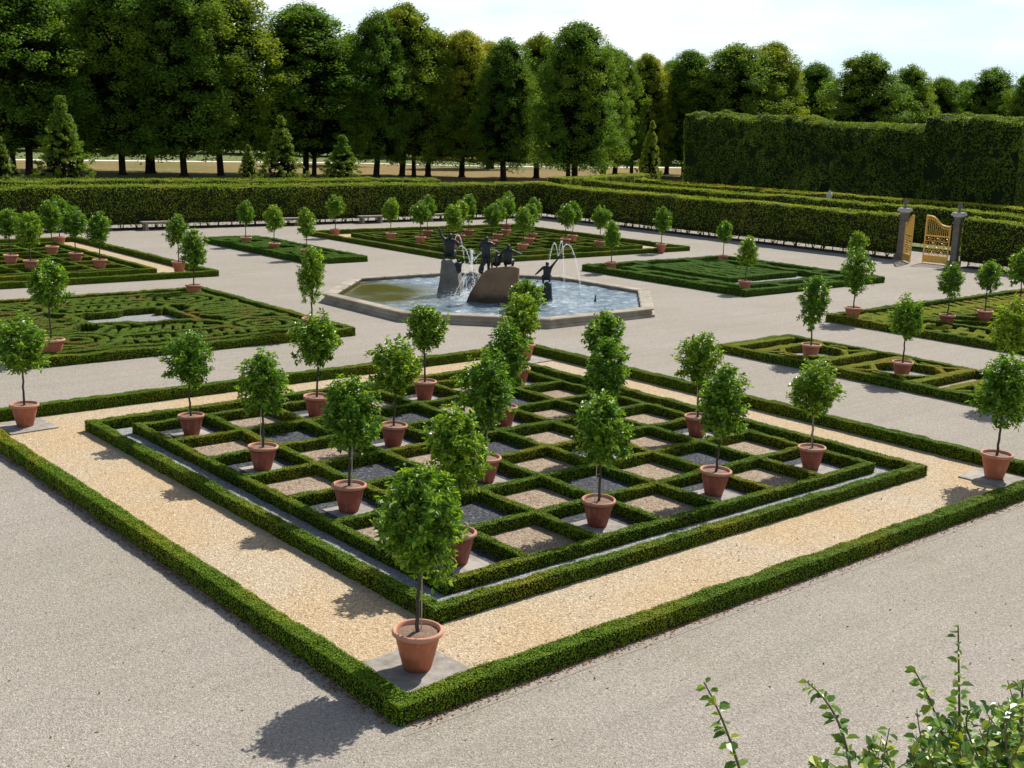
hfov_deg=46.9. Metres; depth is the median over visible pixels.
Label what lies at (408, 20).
linden tree
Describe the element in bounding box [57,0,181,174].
linden tree
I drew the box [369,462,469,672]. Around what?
potted citrus tree
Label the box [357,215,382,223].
stone bench
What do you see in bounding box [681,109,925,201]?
pleached hedge
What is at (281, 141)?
young tree
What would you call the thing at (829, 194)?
stone vase
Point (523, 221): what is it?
potted citrus tree
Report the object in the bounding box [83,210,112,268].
potted citrus tree
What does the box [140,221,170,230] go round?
stone bench
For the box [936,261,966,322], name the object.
potted citrus tree
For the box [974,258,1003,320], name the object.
potted citrus tree
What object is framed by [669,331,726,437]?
potted citrus tree
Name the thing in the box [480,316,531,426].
potted citrus tree
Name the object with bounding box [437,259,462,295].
fountain rock
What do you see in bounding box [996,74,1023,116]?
linden tree
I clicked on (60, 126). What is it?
young tree
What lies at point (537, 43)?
linden tree
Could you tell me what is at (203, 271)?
border hedge
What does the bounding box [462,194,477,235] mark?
potted citrus tree
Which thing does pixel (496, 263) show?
bronze statue
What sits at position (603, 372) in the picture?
potted citrus tree
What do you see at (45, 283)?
potted citrus tree
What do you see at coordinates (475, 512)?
slate gravel
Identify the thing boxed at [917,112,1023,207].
pleached hedge
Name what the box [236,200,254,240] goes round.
potted citrus tree
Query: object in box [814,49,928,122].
linden tree
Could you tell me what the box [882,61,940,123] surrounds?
linden tree
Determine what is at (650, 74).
linden tree
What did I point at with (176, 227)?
potted citrus tree
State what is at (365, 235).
low hedge
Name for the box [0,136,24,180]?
young tree
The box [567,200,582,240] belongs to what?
potted citrus tree
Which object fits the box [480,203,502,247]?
potted citrus tree
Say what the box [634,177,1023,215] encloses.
clipped hedge
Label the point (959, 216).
gate pillar
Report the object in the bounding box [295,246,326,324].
potted citrus tree
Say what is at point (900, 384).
border hedge
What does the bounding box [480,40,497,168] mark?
linden tree
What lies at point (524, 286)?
potted citrus tree
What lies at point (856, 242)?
potted citrus tree
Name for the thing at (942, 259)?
gate
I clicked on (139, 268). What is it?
low hedge
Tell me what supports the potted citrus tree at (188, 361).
on the paving
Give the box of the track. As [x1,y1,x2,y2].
[16,159,680,167]
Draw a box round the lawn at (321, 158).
[7,147,680,166]
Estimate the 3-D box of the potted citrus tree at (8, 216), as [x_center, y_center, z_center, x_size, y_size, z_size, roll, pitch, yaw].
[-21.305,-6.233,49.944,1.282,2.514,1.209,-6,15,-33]
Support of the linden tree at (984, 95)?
on the ground at (195, 170)
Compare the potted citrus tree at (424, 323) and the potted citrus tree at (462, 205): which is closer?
the potted citrus tree at (424, 323)
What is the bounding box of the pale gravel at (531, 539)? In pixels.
[192,386,797,554]
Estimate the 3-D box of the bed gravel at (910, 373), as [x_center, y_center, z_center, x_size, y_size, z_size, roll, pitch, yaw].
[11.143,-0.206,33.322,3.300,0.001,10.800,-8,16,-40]
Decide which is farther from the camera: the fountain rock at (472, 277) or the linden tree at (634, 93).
the linden tree at (634, 93)
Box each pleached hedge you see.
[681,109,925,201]
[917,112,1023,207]
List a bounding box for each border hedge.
[0,236,218,288]
[0,286,355,367]
[0,344,1023,726]
[203,235,367,263]
[308,223,689,263]
[582,255,884,296]
[718,334,1023,411]
[825,288,1023,354]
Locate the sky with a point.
(957, 40)
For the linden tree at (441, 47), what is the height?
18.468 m
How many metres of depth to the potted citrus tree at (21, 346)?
24.43 m
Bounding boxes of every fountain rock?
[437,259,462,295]
[463,269,480,287]
[467,266,519,303]
[541,281,552,301]
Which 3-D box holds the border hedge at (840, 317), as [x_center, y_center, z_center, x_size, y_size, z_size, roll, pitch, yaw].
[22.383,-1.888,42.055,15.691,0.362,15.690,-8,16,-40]
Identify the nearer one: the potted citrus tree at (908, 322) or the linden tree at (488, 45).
the potted citrus tree at (908, 322)
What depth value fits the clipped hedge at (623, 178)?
108.02 m
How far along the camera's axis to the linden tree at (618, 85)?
158.74 m
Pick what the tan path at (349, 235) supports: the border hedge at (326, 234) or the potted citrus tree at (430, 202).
the border hedge at (326, 234)
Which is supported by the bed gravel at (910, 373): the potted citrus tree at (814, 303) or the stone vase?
the potted citrus tree at (814, 303)
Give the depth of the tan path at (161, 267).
54.70 m
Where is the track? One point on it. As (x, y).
(309, 162)
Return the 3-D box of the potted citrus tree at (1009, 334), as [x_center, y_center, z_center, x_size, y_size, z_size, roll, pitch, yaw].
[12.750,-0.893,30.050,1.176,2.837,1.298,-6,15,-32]
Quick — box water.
[340,275,640,316]
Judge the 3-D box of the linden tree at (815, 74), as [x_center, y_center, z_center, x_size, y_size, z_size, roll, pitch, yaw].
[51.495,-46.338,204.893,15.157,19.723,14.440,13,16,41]
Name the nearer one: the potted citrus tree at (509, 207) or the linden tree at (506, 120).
the potted citrus tree at (509, 207)
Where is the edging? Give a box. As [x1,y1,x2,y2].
[404,506,1023,736]
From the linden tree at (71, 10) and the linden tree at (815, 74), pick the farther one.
the linden tree at (815, 74)
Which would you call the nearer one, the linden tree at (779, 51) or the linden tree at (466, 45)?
the linden tree at (466, 45)
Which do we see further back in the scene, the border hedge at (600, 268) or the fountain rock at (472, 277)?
the border hedge at (600, 268)
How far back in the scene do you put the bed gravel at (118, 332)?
35.96 m
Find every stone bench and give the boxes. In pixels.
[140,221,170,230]
[282,217,300,225]
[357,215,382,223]
[428,213,446,221]
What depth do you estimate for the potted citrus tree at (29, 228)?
48.10 m
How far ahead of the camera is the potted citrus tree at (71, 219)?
51.17 m
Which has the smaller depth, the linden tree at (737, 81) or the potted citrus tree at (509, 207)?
the potted citrus tree at (509, 207)
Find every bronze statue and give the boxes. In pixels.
[438,228,459,258]
[454,259,464,272]
[478,237,498,273]
[490,251,501,267]
[500,244,521,266]
[535,255,560,283]
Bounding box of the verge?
[907,243,960,255]
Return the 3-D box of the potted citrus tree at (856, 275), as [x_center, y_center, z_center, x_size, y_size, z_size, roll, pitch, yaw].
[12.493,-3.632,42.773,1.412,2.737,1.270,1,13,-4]
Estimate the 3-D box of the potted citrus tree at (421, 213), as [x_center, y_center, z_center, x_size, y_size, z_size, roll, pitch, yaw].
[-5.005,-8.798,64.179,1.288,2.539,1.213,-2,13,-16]
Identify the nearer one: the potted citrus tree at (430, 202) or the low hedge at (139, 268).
the low hedge at (139, 268)
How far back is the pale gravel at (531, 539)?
23.10 m
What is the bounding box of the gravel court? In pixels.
[0,213,1023,767]
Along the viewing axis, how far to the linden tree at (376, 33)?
139.84 m
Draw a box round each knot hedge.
[0,289,336,355]
[217,236,353,256]
[620,258,844,287]
[729,336,1021,395]
[858,293,1023,338]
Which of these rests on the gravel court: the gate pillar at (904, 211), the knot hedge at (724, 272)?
the gate pillar at (904, 211)
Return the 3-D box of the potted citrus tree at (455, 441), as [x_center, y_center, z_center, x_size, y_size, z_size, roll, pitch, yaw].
[-0.817,1.486,17.731,1.214,2.506,1.126,12,16,39]
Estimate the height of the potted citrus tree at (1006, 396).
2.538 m
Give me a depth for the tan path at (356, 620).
18.70 m
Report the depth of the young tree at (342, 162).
117.78 m
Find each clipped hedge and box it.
[0,176,440,188]
[0,181,547,230]
[539,182,910,256]
[547,172,649,186]
[580,178,1023,248]
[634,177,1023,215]
[958,216,1023,270]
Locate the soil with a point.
(547, 217)
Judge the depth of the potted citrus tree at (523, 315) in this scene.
29.83 m
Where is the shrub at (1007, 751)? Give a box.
[696,624,1023,767]
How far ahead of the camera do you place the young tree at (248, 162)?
120.78 m
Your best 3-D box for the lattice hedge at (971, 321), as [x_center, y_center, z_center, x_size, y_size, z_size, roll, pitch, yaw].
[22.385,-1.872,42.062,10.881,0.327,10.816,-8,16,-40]
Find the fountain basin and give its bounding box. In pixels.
[321,271,654,328]
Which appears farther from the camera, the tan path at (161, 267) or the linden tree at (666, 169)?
the linden tree at (666, 169)
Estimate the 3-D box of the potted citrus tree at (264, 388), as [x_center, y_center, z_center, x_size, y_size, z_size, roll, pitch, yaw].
[-4.725,0.458,22.195,1.205,2.343,1.068,7,12,18]
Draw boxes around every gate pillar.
[893,197,912,259]
[946,201,966,265]
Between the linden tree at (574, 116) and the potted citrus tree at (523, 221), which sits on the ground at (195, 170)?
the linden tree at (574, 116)
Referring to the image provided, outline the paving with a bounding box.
[0,356,1023,692]
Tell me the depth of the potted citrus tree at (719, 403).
21.27 m
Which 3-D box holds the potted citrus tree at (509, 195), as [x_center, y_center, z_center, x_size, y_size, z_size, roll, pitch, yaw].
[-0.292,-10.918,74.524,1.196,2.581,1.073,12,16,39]
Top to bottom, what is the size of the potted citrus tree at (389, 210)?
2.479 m
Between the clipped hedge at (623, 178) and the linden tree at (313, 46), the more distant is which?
the linden tree at (313, 46)
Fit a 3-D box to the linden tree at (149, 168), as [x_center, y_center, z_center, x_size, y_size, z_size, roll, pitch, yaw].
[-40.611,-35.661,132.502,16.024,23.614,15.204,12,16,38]
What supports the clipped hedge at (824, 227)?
on the soil
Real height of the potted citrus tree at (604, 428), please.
2.348 m
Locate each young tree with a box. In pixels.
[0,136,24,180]
[28,95,95,180]
[236,144,263,179]
[258,115,310,179]
[319,135,362,178]
[634,120,663,179]
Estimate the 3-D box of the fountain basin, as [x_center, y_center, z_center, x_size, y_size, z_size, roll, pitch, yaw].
[-0.727,-3.398,45.358,12.200,0.324,12.200,-8,16,-40]
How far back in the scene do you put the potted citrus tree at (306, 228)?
55.88 m
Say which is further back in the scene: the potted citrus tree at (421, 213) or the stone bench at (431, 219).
the stone bench at (431, 219)
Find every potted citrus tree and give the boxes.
[0,207,21,264]
[0,309,56,426]
[12,211,44,270]
[25,256,75,352]
[38,199,62,253]
[50,194,73,243]
[60,205,90,260]
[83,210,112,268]
[154,330,215,435]
[161,213,189,271]
[176,228,209,292]
[233,347,294,470]
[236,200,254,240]
[262,204,285,247]
[286,307,343,417]
[295,207,316,253]
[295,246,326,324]
[317,372,383,512]
[325,194,346,234]
[363,333,423,447]
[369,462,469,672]
[381,197,399,238]
[401,303,449,400]
[408,199,431,242]
[418,401,495,565]
[419,194,436,236]
[442,204,464,247]
[450,346,518,483]
[455,199,469,241]
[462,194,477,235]
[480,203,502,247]
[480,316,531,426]
[492,199,507,239]
[497,291,542,385]
[500,191,515,228]
[501,195,515,234]
[508,277,546,360]
[512,206,534,249]
[520,203,539,244]
[527,197,542,238]
[555,203,576,246]
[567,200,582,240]
[571,388,634,527]
[581,308,630,398]
[582,336,631,407]
[590,204,611,246]
[602,219,621,268]
[653,206,672,252]
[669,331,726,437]
[695,362,753,496]
[716,219,732,259]
[734,235,758,288]
[785,354,845,469]
[795,274,832,355]
[839,247,876,316]
[846,230,869,255]
[886,292,925,374]
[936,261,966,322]
[965,351,1023,479]
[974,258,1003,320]
[987,293,1023,370]
[1004,247,1023,310]
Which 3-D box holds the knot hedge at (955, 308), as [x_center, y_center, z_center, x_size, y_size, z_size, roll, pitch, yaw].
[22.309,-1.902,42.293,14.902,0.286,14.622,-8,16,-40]
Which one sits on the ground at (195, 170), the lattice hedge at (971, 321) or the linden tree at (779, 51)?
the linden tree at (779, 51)
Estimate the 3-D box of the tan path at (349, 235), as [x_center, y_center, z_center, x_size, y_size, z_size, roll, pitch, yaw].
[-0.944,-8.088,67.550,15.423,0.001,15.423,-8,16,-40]
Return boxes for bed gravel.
[56,310,346,366]
[87,314,175,322]
[619,269,802,282]
[794,353,992,392]
[858,362,975,387]
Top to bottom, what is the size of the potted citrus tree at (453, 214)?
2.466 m
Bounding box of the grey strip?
[116,427,891,600]
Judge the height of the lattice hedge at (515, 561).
0.276 m
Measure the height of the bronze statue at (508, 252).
0.956 m
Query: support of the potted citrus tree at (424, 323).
on the paving
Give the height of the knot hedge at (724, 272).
0.362 m
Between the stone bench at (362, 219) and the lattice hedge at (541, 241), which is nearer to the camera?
the lattice hedge at (541, 241)
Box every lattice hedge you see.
[0,244,133,275]
[132,370,874,594]
[368,229,624,252]
[923,306,1021,334]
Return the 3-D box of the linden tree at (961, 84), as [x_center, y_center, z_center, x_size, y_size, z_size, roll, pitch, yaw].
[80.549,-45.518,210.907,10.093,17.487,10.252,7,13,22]
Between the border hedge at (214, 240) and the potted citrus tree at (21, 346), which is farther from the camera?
the border hedge at (214, 240)
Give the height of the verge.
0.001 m
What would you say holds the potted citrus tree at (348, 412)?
on the paving
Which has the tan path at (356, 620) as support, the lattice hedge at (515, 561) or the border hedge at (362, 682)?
the border hedge at (362, 682)
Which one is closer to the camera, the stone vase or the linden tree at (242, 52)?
the stone vase
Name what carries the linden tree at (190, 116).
on the ground at (195, 170)
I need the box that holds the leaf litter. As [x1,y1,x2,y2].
[0,453,1022,765]
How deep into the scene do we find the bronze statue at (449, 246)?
44.81 m
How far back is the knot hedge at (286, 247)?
59.58 m
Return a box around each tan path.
[0,354,1023,667]
[64,242,190,272]
[339,234,656,258]
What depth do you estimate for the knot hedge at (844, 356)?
34.16 m
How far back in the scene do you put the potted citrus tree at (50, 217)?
53.45 m
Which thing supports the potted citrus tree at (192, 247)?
on the paving
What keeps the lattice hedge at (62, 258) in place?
on the pale gravel
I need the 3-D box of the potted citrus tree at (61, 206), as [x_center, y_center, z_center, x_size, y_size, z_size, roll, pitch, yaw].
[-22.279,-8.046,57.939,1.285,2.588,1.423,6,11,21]
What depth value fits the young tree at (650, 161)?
145.93 m
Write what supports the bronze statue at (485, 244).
on the fountain rock at (493, 284)
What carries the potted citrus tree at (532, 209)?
on the slate gravel
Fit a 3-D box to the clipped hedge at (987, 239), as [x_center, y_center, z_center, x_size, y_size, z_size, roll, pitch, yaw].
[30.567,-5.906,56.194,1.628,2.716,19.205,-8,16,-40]
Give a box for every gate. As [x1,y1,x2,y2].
[902,215,914,262]
[922,215,951,263]
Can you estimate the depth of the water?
44.68 m
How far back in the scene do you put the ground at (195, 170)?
154.70 m
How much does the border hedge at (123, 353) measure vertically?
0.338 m
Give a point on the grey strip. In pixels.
(397, 575)
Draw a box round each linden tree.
[0,0,116,174]
[0,4,23,152]
[31,0,128,170]
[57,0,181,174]
[84,19,200,173]
[117,0,249,175]
[151,0,298,174]
[242,0,388,175]
[329,30,359,164]
[331,7,422,176]
[348,0,459,176]
[382,26,469,175]
[427,29,499,176]
[462,37,543,180]
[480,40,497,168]
[508,30,565,177]
[523,19,631,176]
[590,44,639,174]
[609,47,651,174]
[618,51,679,173]
[658,49,716,176]
[660,57,680,173]
[673,40,796,155]
[753,39,810,116]
[794,60,841,119]
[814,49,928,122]
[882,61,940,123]
[927,74,965,115]
[946,79,974,113]
[952,64,1017,115]
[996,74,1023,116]
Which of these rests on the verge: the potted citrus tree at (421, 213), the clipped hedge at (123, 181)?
the clipped hedge at (123, 181)
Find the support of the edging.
on the gravel court
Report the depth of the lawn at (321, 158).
196.84 m
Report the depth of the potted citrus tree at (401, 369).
23.82 m
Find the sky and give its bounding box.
[21,0,1023,95]
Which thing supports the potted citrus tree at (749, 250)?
on the bed gravel at (776, 279)
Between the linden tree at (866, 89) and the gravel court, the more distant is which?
the linden tree at (866, 89)
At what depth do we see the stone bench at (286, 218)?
73.77 m
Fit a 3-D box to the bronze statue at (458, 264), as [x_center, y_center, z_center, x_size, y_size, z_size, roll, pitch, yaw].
[-2.047,-4.432,44.966,0.492,0.701,0.350,0,13,-11]
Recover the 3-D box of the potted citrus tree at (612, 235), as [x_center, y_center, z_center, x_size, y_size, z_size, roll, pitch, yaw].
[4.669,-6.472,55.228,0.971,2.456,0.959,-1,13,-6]
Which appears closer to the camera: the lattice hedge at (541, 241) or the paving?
the paving
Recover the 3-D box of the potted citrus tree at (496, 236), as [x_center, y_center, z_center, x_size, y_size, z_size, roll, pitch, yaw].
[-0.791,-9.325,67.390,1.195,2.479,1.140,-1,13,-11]
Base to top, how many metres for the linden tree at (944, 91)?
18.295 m
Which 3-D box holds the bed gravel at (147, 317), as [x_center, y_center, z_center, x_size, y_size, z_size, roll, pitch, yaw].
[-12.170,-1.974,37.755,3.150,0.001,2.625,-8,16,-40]
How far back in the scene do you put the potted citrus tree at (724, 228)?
60.04 m
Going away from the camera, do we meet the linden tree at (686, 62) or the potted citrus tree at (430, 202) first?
the potted citrus tree at (430, 202)
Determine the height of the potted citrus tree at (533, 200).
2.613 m
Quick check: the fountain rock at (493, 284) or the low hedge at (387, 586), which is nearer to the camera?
the low hedge at (387, 586)
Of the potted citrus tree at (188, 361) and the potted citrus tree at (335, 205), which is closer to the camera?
the potted citrus tree at (188, 361)
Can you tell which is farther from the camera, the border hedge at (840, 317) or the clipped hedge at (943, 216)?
the clipped hedge at (943, 216)
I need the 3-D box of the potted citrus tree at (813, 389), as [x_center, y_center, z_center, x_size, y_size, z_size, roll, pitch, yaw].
[5.990,0.558,23.411,1.158,2.349,1.074,-6,15,-33]
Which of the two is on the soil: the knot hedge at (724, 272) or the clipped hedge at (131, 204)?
the clipped hedge at (131, 204)
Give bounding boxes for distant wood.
[17,86,813,162]
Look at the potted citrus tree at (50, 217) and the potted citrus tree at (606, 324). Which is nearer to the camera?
the potted citrus tree at (606, 324)
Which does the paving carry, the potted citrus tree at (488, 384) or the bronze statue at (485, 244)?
the potted citrus tree at (488, 384)
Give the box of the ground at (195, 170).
[4,160,682,183]
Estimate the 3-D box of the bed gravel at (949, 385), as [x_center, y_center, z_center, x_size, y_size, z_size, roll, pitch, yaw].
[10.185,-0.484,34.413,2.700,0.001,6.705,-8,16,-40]
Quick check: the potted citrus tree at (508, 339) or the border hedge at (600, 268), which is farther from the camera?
the border hedge at (600, 268)
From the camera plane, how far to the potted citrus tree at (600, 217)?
64.94 m
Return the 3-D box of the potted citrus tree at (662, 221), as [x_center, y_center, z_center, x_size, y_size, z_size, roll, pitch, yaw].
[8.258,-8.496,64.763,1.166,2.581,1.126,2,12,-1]
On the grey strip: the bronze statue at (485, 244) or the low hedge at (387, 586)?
the low hedge at (387, 586)
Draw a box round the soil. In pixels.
[1,216,1013,272]
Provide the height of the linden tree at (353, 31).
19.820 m
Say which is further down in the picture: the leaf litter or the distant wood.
the leaf litter
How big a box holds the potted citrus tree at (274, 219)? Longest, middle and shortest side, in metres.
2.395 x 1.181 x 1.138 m
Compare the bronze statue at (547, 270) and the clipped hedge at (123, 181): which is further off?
the clipped hedge at (123, 181)
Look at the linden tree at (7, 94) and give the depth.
118.61 m
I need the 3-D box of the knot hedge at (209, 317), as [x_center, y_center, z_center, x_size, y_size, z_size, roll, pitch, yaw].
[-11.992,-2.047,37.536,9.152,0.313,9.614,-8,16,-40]
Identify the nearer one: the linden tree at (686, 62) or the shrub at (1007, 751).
the shrub at (1007, 751)
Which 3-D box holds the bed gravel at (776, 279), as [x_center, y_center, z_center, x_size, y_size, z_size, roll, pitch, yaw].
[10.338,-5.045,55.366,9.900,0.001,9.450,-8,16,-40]
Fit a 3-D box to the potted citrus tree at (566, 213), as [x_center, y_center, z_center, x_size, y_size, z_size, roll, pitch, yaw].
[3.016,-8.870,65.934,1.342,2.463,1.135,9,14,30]
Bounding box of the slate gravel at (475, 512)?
[158,380,845,577]
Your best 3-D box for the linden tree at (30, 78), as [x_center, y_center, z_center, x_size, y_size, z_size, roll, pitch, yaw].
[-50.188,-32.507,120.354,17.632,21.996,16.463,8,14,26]
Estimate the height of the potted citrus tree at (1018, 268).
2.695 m
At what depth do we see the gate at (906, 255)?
64.28 m
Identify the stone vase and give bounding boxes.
[826,190,832,198]
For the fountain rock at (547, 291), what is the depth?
44.23 m
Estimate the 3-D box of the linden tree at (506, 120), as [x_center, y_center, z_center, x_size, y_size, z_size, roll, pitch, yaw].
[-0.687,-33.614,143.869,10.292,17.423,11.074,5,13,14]
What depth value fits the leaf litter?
16.27 m
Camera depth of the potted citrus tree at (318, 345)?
25.97 m

